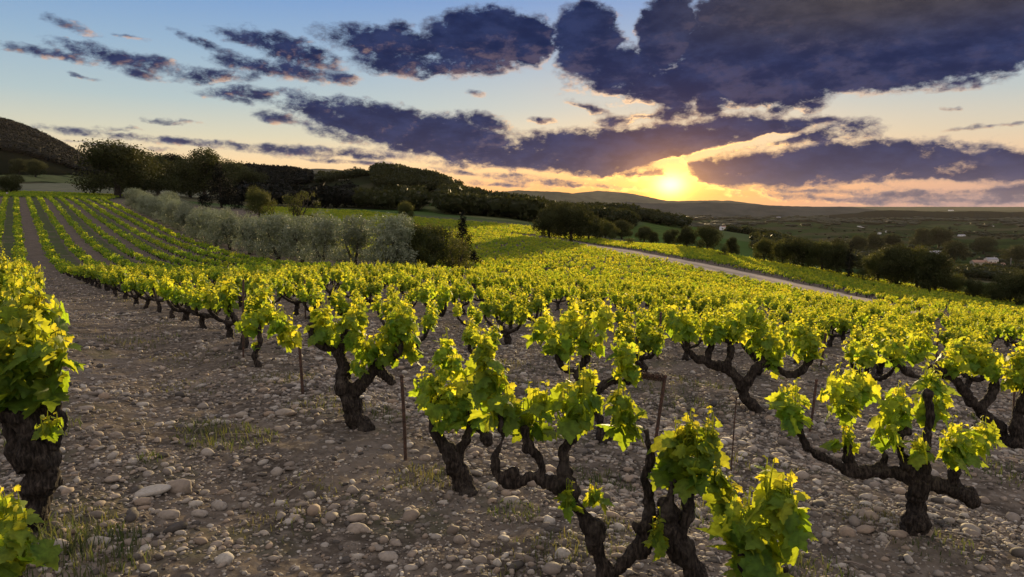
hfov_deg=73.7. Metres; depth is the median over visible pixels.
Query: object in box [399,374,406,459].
iron stake
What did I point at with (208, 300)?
grapevine
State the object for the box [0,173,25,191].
oak tree
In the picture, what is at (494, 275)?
grapevine
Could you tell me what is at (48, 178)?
pale field
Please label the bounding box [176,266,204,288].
grapevine
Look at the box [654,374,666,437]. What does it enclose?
iron stake
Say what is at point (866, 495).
field stone
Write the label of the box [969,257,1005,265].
farmhouse
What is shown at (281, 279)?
grapevine
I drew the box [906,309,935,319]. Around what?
grapevine
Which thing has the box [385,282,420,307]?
grapevine
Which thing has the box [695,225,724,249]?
oak tree
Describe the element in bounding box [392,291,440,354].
grapevine
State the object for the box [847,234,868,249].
oak tree
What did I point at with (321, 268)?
grapevine
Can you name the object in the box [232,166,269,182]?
oak tree
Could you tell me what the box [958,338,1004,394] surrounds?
grapevine
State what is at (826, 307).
grapevine
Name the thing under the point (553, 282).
grapevine
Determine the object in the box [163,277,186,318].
grapevine
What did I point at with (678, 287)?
grapevine
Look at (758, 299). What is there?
grapevine
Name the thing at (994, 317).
grapevine
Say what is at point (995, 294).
oak tree
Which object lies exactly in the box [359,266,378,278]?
grapevine
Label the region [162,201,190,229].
olive tree
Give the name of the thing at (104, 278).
grapevine
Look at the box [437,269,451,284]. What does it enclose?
grapevine
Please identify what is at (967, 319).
grapevine
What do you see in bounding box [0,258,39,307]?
grapevine
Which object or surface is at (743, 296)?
grapevine
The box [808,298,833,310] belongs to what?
grapevine
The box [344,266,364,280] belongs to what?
grapevine
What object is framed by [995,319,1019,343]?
grapevine
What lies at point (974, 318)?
grapevine
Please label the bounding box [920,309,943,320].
grapevine
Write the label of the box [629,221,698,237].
valley field
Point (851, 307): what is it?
grapevine
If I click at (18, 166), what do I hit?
oak tree
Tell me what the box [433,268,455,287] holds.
grapevine
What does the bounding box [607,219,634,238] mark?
oak tree
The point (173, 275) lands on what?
grapevine
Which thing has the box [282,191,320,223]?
leaning tree
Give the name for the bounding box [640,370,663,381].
wire bundle
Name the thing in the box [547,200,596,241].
oak tree
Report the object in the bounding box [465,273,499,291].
grapevine
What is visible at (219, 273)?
grapevine
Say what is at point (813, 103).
sky
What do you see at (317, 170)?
notch hill
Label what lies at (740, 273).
dirt road
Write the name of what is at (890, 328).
grapevine
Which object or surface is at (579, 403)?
grapevine
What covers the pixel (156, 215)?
olive tree
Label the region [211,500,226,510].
field stone
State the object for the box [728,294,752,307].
grapevine
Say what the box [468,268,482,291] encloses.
grapevine
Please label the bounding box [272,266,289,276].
grapevine
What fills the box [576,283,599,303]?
grapevine
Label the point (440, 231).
green tree
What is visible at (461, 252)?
shrub
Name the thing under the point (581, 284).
grapevine
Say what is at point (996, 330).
grapevine
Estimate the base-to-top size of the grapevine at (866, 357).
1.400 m
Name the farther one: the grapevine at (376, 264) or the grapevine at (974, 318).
the grapevine at (376, 264)
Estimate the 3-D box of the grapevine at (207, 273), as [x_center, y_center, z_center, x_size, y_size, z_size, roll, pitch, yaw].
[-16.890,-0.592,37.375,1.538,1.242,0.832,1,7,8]
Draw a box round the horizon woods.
[685,214,1023,227]
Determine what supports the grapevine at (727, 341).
on the ground
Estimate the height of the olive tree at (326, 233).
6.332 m
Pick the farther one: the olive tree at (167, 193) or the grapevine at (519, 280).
the olive tree at (167, 193)
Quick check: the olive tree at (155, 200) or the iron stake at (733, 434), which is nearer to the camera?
the iron stake at (733, 434)
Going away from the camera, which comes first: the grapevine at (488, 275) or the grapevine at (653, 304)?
the grapevine at (653, 304)
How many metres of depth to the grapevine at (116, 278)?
22.82 m
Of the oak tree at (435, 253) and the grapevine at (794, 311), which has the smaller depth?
the grapevine at (794, 311)
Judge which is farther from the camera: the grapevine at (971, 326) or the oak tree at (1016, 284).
the oak tree at (1016, 284)
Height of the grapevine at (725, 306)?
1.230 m
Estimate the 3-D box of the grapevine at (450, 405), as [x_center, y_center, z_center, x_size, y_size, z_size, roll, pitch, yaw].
[-0.450,0.945,5.093,0.661,1.295,0.506,3,8,24]
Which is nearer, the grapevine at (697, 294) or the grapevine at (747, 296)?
the grapevine at (697, 294)
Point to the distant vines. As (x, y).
(879, 289)
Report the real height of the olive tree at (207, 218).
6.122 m
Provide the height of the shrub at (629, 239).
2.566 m
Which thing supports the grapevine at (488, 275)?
on the ground
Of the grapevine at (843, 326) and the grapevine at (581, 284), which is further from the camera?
the grapevine at (581, 284)
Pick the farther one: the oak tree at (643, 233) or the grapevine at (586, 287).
the oak tree at (643, 233)
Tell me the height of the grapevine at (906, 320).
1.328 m
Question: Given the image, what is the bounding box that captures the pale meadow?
[421,206,534,223]
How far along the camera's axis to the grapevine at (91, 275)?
29.33 m
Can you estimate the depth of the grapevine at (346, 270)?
28.96 m
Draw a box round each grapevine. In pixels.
[0,244,27,298]
[0,245,26,305]
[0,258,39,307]
[0,264,85,532]
[0,485,62,576]
[8,264,69,352]
[10,263,33,276]
[15,259,44,292]
[76,263,93,283]
[78,261,98,284]
[84,264,111,288]
[84,271,97,285]
[86,259,104,287]
[95,269,114,290]
[97,262,122,290]
[99,264,121,292]
[99,270,126,296]
[107,265,143,298]
[121,267,147,304]
[128,273,164,308]
[133,261,154,280]
[136,273,176,311]
[145,266,162,277]
[153,266,176,279]
[156,263,210,320]
[159,267,180,283]
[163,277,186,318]
[167,265,186,285]
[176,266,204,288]
[180,282,222,328]
[192,269,212,279]
[199,281,251,337]
[201,268,223,286]
[209,267,227,283]
[209,281,240,292]
[213,264,273,349]
[214,265,233,278]
[216,269,260,306]
[226,267,245,274]
[228,270,244,278]
[234,296,280,366]
[236,269,249,283]
[239,277,268,297]
[254,271,271,281]
[263,276,287,305]
[266,285,423,431]
[270,272,277,295]
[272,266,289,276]
[273,266,325,314]
[279,263,303,296]
[285,262,305,281]
[285,262,320,286]
[296,275,325,319]
[300,266,316,276]
[312,261,324,275]
[318,272,333,290]
[320,266,344,299]
[323,266,334,284]
[328,261,349,270]
[329,287,368,316]
[330,265,351,291]
[340,260,362,277]
[340,270,366,303]
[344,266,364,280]
[349,264,365,275]
[354,276,383,310]
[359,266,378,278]
[362,270,383,296]
[364,261,384,277]
[370,290,407,324]
[374,268,396,288]
[383,261,400,276]
[383,267,411,292]
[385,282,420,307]
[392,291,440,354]
[396,276,420,302]
[398,263,418,285]
[401,270,430,286]
[407,327,493,496]
[416,259,426,268]
[417,267,452,324]
[418,264,439,282]
[420,267,433,279]
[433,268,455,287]
[437,265,456,282]
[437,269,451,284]
[447,278,475,314]
[452,278,468,301]
[452,298,482,326]
[454,264,464,277]
[454,274,471,284]
[461,310,502,353]
[464,268,478,284]
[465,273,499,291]
[465,326,655,576]
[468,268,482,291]
[468,285,500,301]
[479,289,529,343]
[482,271,506,289]
[483,269,493,280]
[483,283,526,322]
[489,274,515,286]
[494,279,518,295]
[503,272,530,295]
[509,270,521,278]
[509,278,544,301]
[514,272,527,288]
[517,290,547,322]
[521,298,643,443]
[529,277,546,291]
[531,281,554,315]
[536,297,580,342]
[539,276,558,289]
[542,280,575,310]
[547,278,564,289]
[558,275,570,283]
[563,286,580,305]
[566,278,584,289]
[566,290,596,333]
[570,276,593,291]
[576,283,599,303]
[577,298,601,325]
[583,278,605,299]
[589,281,608,290]
[589,285,608,301]
[591,288,638,321]
[608,286,645,308]
[608,287,626,306]
[610,278,631,292]
[610,285,644,311]
[614,301,676,348]
[614,308,668,374]
[639,281,654,306]
[642,406,742,576]
[643,287,671,307]
[648,287,667,305]
[648,293,668,313]
[650,302,699,341]
[656,282,675,305]
[662,291,826,412]
[665,282,680,290]
[670,292,688,309]
[671,291,711,317]
[674,283,686,295]
[681,319,709,360]
[682,286,709,302]
[685,282,702,292]
[692,286,711,300]
[696,455,818,576]
[699,287,735,311]
[702,305,734,321]
[703,307,739,352]
[709,287,728,299]
[715,288,734,300]
[723,301,755,315]
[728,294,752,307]
[734,290,745,300]
[735,294,762,306]
[735,318,792,375]
[745,293,762,299]
[763,290,782,309]
[765,316,827,363]
[765,357,1006,535]
[766,307,779,323]
[768,293,787,318]
[775,298,804,315]
[776,301,817,322]
[778,303,800,325]
[783,292,796,312]
[787,298,807,310]
[787,309,836,335]
[799,293,826,307]
[799,304,822,318]
[805,292,822,302]
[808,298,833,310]
[814,302,849,314]
[815,303,834,315]
[815,308,852,346]
[826,306,858,340]
[828,304,854,315]
[836,303,871,325]
[839,303,862,316]
[841,314,906,380]
[850,298,891,323]
[850,314,919,376]
[854,305,875,331]
[855,303,917,332]
[864,313,931,346]
[868,299,892,320]
[875,305,900,317]
[876,326,1008,445]
[884,310,934,335]
[886,308,937,328]
[888,302,907,314]
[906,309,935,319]
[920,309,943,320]
[935,318,992,350]
[940,310,985,329]
[944,316,996,333]
[944,327,988,377]
[949,306,972,317]
[949,309,979,331]
[953,318,1003,345]
[954,316,970,325]
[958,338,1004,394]
[979,312,1011,323]
[980,311,1023,337]
[995,318,1023,346]
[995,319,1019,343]
[1000,320,1023,350]
[1000,338,1023,448]
[1002,317,1023,345]
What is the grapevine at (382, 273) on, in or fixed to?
on the ground
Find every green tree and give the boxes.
[243,185,277,215]
[379,211,441,269]
[396,201,414,217]
[424,222,463,269]
[597,218,619,238]
[750,236,778,260]
[769,236,793,263]
[802,239,835,269]
[857,248,893,282]
[893,243,933,286]
[940,272,967,292]
[981,281,998,299]
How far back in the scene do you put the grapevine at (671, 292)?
34.86 m
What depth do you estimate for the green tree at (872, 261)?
132.88 m
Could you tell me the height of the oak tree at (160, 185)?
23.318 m
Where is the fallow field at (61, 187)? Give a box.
[0,183,218,196]
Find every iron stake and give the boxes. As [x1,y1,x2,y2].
[242,279,244,357]
[298,347,303,394]
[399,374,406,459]
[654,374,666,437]
[656,312,661,359]
[730,397,736,470]
[809,379,817,431]
[820,333,826,366]
[935,333,938,364]
[1012,391,1015,408]
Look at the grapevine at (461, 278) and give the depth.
30.37 m
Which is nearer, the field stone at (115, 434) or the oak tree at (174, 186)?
the field stone at (115, 434)
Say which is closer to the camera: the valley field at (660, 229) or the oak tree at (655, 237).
the oak tree at (655, 237)
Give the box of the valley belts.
[722,224,1023,280]
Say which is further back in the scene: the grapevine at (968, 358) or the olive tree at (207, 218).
the olive tree at (207, 218)
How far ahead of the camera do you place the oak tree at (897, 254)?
129.10 m
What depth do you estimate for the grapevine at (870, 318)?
26.69 m
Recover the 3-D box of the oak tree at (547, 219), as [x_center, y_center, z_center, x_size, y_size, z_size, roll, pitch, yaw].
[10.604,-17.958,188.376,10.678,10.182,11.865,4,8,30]
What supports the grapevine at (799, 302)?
on the ground
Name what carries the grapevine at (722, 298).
on the ground
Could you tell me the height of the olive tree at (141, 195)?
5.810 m
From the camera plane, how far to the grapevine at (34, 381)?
3.63 m
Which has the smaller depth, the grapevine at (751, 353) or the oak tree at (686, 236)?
the grapevine at (751, 353)
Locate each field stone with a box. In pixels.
[79,405,93,409]
[109,431,122,437]
[134,484,170,496]
[134,497,152,505]
[157,509,179,519]
[166,478,191,494]
[191,509,207,517]
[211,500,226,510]
[274,408,294,416]
[346,523,366,533]
[378,551,398,561]
[472,555,486,563]
[485,481,497,488]
[839,527,855,536]
[858,493,872,498]
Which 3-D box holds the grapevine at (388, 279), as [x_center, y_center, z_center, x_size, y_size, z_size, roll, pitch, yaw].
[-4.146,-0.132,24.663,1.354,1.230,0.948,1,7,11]
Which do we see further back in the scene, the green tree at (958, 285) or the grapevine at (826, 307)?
the green tree at (958, 285)
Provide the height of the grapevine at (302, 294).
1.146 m
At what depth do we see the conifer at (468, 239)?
71.42 m
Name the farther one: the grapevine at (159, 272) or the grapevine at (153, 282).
the grapevine at (159, 272)
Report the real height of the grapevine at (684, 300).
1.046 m
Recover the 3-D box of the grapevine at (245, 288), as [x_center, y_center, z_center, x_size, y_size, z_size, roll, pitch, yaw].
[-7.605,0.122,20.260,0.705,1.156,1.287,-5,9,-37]
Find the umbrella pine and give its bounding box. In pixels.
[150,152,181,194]
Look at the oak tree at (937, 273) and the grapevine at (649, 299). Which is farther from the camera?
the oak tree at (937, 273)
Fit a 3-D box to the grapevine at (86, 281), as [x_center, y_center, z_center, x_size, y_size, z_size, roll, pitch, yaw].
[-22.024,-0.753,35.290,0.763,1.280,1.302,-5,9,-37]
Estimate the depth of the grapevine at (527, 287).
26.56 m
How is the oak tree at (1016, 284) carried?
on the ground
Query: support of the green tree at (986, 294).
on the ground
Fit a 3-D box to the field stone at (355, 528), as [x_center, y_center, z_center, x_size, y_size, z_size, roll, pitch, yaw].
[-0.975,1.515,4.291,0.137,0.078,0.094,0,7,0]
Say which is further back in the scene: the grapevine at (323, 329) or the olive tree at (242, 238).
the olive tree at (242, 238)
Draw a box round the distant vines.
[0,190,1023,321]
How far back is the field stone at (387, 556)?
3.96 m
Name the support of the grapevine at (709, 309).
on the ground
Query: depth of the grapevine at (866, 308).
24.43 m
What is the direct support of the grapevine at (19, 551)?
on the ground
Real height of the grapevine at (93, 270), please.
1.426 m
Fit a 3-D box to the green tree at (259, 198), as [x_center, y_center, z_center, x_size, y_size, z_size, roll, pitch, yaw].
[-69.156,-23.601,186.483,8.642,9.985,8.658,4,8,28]
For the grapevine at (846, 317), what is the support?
on the ground
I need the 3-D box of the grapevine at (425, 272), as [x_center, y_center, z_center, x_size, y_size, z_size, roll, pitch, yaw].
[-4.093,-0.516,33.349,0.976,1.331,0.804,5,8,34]
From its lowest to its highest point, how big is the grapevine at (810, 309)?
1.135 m
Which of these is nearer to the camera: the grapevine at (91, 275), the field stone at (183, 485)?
the field stone at (183, 485)
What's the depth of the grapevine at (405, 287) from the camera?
22.96 m
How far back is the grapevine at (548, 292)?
21.29 m
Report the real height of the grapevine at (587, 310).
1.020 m
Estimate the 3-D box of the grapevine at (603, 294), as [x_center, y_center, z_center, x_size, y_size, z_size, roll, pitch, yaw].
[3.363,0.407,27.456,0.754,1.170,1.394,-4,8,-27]
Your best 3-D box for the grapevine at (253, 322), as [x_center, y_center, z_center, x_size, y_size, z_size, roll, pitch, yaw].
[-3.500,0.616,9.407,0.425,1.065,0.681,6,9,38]
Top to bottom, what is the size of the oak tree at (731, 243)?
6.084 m
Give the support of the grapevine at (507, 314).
on the ground
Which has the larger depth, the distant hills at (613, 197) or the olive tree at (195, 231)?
the distant hills at (613, 197)
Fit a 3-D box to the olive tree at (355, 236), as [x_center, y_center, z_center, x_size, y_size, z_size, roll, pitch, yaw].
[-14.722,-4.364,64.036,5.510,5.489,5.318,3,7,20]
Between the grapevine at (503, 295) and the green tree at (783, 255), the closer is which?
the grapevine at (503, 295)
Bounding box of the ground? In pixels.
[0,150,1023,576]
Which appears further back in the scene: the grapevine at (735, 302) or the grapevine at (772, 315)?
the grapevine at (735, 302)
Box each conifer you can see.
[197,161,244,208]
[446,210,480,268]
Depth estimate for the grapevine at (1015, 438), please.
8.01 m
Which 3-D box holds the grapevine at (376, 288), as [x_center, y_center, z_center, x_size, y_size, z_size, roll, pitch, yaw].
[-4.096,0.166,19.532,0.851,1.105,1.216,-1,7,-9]
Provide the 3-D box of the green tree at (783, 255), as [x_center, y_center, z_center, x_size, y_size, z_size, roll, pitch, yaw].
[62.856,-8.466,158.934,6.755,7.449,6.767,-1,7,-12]
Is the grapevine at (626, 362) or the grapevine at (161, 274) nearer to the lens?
the grapevine at (626, 362)
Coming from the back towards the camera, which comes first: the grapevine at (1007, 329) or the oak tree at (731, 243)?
the oak tree at (731, 243)
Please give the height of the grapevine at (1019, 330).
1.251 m
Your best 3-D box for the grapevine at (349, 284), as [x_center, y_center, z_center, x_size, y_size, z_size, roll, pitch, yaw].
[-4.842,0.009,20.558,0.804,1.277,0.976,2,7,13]
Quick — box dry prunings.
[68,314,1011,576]
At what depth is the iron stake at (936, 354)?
16.44 m
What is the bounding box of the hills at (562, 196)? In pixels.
[492,190,608,203]
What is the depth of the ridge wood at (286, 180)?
394.29 m
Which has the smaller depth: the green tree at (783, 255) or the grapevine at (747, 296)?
the grapevine at (747, 296)
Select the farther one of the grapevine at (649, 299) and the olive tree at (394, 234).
the olive tree at (394, 234)
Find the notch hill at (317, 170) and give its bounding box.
[309,169,347,179]
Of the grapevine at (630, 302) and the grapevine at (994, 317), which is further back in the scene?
the grapevine at (994, 317)
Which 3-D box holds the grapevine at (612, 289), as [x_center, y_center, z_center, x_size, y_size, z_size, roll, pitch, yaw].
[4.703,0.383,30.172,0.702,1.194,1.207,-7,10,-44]
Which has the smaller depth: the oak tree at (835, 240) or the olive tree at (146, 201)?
the olive tree at (146, 201)
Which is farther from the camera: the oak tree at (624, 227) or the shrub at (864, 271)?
the oak tree at (624, 227)
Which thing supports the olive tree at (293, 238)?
on the ground
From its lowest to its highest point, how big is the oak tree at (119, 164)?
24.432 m
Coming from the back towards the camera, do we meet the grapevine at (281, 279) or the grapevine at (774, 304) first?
the grapevine at (774, 304)
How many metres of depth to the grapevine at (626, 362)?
6.80 m
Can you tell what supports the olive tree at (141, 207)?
on the ground
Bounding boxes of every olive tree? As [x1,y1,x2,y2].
[123,188,146,208]
[127,192,140,209]
[132,191,153,211]
[135,195,154,213]
[142,197,159,216]
[145,196,164,219]
[150,194,178,223]
[158,198,180,226]
[159,190,179,199]
[161,194,180,200]
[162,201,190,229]
[168,201,197,231]
[180,206,204,238]
[185,205,214,242]
[193,208,234,245]
[205,208,246,249]
[229,212,261,253]
[241,214,275,257]
[250,211,298,259]
[274,214,322,262]
[294,209,349,263]
[326,213,376,265]
[360,211,417,266]
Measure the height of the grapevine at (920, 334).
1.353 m
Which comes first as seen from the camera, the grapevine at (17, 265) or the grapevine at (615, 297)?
the grapevine at (17, 265)
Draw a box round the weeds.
[0,278,1023,576]
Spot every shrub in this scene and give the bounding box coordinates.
[440,234,474,270]
[624,238,635,242]
[715,242,729,254]
[853,266,870,279]
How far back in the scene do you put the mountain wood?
1341.21 m
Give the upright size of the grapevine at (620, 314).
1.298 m
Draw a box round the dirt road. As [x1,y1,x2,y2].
[535,237,947,316]
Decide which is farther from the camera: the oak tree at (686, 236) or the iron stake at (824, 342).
the oak tree at (686, 236)
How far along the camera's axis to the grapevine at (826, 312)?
27.82 m
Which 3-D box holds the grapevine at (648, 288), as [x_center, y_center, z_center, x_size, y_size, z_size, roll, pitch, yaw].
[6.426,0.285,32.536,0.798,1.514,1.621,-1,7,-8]
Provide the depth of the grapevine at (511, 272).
45.93 m
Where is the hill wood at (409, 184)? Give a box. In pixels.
[314,161,692,227]
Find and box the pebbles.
[0,270,1023,576]
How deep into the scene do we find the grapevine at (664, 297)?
28.41 m
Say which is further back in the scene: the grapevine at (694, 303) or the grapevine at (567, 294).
the grapevine at (567, 294)
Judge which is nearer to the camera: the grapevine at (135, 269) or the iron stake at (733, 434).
the iron stake at (733, 434)
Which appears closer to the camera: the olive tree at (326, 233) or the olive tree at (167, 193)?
the olive tree at (326, 233)
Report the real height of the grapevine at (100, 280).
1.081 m
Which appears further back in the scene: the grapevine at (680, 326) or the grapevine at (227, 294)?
the grapevine at (227, 294)
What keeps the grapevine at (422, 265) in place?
on the ground
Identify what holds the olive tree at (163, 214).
on the ground
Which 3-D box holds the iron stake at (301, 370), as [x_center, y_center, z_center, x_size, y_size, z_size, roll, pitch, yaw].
[-2.382,0.979,7.715,0.054,0.719,0.043,0,7,0]
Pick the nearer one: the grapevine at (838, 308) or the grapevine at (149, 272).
the grapevine at (838, 308)
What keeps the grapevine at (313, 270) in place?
on the ground
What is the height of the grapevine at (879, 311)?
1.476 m
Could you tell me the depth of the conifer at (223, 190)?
239.37 m
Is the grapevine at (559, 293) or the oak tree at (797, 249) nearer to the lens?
the grapevine at (559, 293)
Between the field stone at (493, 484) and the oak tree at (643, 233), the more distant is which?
the oak tree at (643, 233)
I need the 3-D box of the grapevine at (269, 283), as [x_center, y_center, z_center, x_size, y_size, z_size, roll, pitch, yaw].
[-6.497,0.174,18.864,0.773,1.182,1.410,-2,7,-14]
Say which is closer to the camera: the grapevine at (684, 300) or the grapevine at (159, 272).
the grapevine at (684, 300)
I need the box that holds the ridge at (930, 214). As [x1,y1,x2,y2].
[829,210,1023,219]
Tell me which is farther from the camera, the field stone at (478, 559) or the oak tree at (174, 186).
the oak tree at (174, 186)
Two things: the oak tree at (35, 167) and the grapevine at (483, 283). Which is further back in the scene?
the oak tree at (35, 167)
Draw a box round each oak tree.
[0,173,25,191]
[6,158,26,174]
[22,158,48,176]
[65,137,167,197]
[109,146,177,193]
[147,152,182,195]
[172,156,201,197]
[173,144,237,197]
[207,158,246,191]
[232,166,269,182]
[396,225,447,267]
[531,206,568,237]
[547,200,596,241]
[578,211,605,239]
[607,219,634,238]
[634,226,653,241]
[647,232,658,242]
[662,228,679,244]
[675,224,699,246]
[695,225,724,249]
[725,237,739,253]
[782,236,817,268]
[819,241,856,273]
[831,237,852,253]
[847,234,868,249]
[866,232,888,249]
[876,242,922,284]
[880,233,904,248]
[908,227,936,247]
[912,249,961,291]
[930,226,953,247]
[942,239,972,261]
[959,277,986,296]
[967,236,1000,253]
[987,268,1023,301]
[996,270,1023,305]
[998,243,1023,263]
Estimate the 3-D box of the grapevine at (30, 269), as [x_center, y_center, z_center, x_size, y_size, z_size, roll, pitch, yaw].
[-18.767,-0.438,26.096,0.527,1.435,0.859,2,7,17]
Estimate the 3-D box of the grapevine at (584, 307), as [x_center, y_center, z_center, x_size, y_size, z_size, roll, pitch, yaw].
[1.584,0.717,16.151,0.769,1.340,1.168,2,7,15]
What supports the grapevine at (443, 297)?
on the ground
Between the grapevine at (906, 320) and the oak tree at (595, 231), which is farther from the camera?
the oak tree at (595, 231)
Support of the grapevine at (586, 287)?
on the ground
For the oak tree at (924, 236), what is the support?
on the ground
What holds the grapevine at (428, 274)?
on the ground
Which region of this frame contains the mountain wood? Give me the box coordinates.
[0,116,112,187]
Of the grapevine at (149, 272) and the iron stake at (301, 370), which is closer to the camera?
the iron stake at (301, 370)
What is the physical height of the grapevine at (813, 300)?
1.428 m
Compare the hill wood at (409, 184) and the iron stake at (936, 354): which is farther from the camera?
the hill wood at (409, 184)
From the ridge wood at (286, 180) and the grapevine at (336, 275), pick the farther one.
the ridge wood at (286, 180)
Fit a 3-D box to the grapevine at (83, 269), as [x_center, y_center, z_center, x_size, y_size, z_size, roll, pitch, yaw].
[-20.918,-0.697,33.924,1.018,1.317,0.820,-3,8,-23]
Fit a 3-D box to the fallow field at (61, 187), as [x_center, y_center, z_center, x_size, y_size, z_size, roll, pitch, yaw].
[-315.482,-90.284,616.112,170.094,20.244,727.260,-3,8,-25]
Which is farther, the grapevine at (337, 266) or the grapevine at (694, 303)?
the grapevine at (337, 266)
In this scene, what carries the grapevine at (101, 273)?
on the ground
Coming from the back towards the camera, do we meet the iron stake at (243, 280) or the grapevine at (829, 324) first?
the grapevine at (829, 324)
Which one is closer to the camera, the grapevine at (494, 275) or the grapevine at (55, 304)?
the grapevine at (55, 304)
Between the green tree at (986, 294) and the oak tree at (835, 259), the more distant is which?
the oak tree at (835, 259)
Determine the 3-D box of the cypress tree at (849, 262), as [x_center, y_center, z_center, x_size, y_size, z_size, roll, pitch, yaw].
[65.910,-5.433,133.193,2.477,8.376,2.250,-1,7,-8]
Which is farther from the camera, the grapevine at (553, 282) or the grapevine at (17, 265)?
the grapevine at (553, 282)
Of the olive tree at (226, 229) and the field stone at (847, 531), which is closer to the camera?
the field stone at (847, 531)
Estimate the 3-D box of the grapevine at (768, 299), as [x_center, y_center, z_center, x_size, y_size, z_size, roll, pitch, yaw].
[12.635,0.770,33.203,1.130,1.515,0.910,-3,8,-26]
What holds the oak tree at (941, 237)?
on the ground
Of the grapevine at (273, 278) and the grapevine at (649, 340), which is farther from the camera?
the grapevine at (273, 278)
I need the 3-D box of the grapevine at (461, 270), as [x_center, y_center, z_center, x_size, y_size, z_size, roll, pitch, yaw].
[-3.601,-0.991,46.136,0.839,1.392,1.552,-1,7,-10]
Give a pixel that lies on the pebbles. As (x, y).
(632, 500)
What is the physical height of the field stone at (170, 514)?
0.070 m
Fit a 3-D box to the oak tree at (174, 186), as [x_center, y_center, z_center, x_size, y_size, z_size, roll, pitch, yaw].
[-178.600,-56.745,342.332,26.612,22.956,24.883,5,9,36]
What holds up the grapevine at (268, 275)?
on the ground
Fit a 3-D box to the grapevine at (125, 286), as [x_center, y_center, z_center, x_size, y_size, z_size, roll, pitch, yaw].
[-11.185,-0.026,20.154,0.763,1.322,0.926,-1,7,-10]
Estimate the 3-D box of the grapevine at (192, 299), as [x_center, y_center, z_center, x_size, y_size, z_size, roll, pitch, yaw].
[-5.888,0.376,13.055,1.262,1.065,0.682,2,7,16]
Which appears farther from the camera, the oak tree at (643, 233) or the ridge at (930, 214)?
the ridge at (930, 214)
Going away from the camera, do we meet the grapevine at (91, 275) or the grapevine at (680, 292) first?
the grapevine at (91, 275)
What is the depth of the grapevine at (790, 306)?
29.23 m
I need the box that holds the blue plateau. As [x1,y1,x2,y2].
[621,202,881,216]
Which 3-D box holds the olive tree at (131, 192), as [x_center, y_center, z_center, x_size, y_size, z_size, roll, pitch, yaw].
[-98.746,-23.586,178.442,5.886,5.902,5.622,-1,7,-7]
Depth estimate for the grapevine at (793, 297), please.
38.17 m
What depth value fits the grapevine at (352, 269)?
33.91 m
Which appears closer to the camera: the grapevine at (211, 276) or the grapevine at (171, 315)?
the grapevine at (171, 315)
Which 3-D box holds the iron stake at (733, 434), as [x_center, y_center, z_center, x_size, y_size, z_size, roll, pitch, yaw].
[1.992,1.370,6.143,0.040,0.804,0.015,0,7,0]
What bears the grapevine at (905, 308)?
on the ground
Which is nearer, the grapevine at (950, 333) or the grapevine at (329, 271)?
the grapevine at (950, 333)
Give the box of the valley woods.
[704,226,1023,263]
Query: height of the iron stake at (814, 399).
0.766 m
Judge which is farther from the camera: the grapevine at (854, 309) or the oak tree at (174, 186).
the oak tree at (174, 186)
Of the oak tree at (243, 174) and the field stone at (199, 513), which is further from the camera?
the oak tree at (243, 174)
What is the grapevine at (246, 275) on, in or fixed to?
on the ground
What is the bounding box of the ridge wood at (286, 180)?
[152,162,358,207]
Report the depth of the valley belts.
581.82 m
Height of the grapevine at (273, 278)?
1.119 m
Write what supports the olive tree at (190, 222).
on the ground
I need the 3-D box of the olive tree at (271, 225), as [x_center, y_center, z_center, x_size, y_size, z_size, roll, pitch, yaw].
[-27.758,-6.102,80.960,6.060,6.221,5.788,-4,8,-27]
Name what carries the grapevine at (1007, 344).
on the ground
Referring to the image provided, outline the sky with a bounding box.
[0,0,1023,206]
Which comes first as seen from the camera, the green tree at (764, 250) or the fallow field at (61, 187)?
the green tree at (764, 250)
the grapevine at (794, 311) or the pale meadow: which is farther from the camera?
the pale meadow
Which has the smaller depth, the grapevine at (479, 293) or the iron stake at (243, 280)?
the iron stake at (243, 280)
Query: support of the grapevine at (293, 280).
on the ground
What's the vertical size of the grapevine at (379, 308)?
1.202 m
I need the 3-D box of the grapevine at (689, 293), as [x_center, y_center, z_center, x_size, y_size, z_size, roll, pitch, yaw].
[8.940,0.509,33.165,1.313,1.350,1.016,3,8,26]
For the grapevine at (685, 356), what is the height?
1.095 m
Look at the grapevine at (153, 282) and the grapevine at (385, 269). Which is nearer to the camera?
the grapevine at (153, 282)
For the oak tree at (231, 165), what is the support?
on the ground
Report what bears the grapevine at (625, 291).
on the ground
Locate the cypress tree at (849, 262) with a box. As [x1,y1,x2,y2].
[844,240,854,277]
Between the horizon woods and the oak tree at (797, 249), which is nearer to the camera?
the oak tree at (797, 249)
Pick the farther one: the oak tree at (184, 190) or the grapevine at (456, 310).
the oak tree at (184, 190)
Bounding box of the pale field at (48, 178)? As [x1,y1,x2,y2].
[0,174,91,183]
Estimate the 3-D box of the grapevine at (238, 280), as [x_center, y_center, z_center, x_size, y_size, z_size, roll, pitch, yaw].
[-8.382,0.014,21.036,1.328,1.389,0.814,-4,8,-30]
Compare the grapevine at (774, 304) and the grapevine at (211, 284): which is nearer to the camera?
the grapevine at (211, 284)
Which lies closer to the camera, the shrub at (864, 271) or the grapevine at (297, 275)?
the grapevine at (297, 275)
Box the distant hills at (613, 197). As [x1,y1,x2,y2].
[572,191,760,204]
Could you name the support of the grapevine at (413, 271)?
on the ground
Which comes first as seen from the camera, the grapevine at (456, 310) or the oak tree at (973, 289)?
the grapevine at (456, 310)
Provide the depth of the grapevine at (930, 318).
22.60 m
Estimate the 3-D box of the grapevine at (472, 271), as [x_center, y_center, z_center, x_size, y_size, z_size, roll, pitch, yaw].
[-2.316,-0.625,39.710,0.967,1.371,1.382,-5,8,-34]
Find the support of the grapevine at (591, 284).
on the ground

